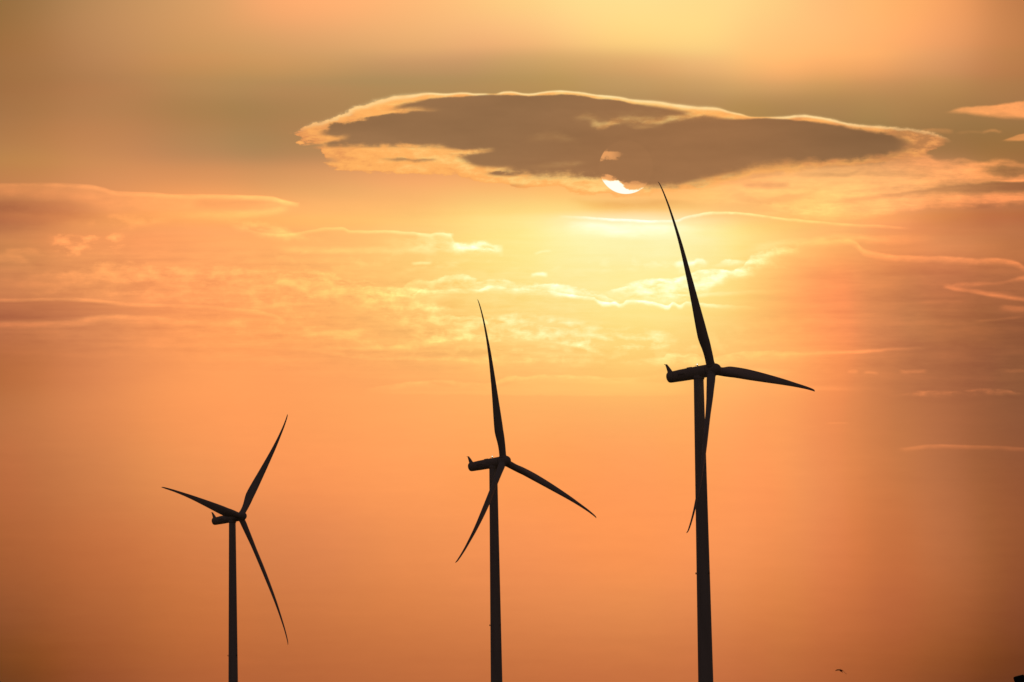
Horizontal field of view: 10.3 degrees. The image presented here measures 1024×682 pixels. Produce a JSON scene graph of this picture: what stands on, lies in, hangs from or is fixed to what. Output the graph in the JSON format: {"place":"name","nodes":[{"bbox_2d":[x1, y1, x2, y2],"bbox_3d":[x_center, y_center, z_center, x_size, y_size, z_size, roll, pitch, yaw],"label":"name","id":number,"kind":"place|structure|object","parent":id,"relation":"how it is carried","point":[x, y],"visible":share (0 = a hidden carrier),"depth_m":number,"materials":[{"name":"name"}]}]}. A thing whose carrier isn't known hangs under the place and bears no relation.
{"place":"outdoors","nodes":[
{"label":"outdoors","id":0,"kind":"place"},
{"bbox_2d":[0,0,1023,681],"label":"sky","id":1,"kind":"structure","parent":0,"point":[221,221],"materials":[{"name":"orange"}]},
{"bbox_3d":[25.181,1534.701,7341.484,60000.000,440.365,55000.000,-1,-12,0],"label":"ground","id":2,"kind":"structure","parent":0,"visible":0},
{"bbox_2d":[162,414,287,681],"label":"wind turbine","id":3,"kind":"object","parent":2,"relation":"on","point":[231,517],"visible":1,"depth_m":1884.05,"materials":[{"name":"black metal"}]},
{"bbox_2d":[455,299,595,681],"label":"wind turbine","id":4,"kind":"object","parent":2,"relation":"on","point":[495,466],"visible":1,"depth_m":1594.71,"materials":[{"name":"black metal"}]},
{"bbox_2d":[658,182,814,681],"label":"wind turbine","id":5,"kind":"object","parent":2,"relation":"on","point":[711,369],"visible":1,"depth_m":1280.37,"materials":[{"name":"paint"}]},
{"bbox_2d":[1013,675,1023,681],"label":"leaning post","id":6,"kind":"object","parent":2,"relation":"on","point":[1019,678],"visible":1,"depth_m":60.55,"materials":[{"name":"black"}]}
]}

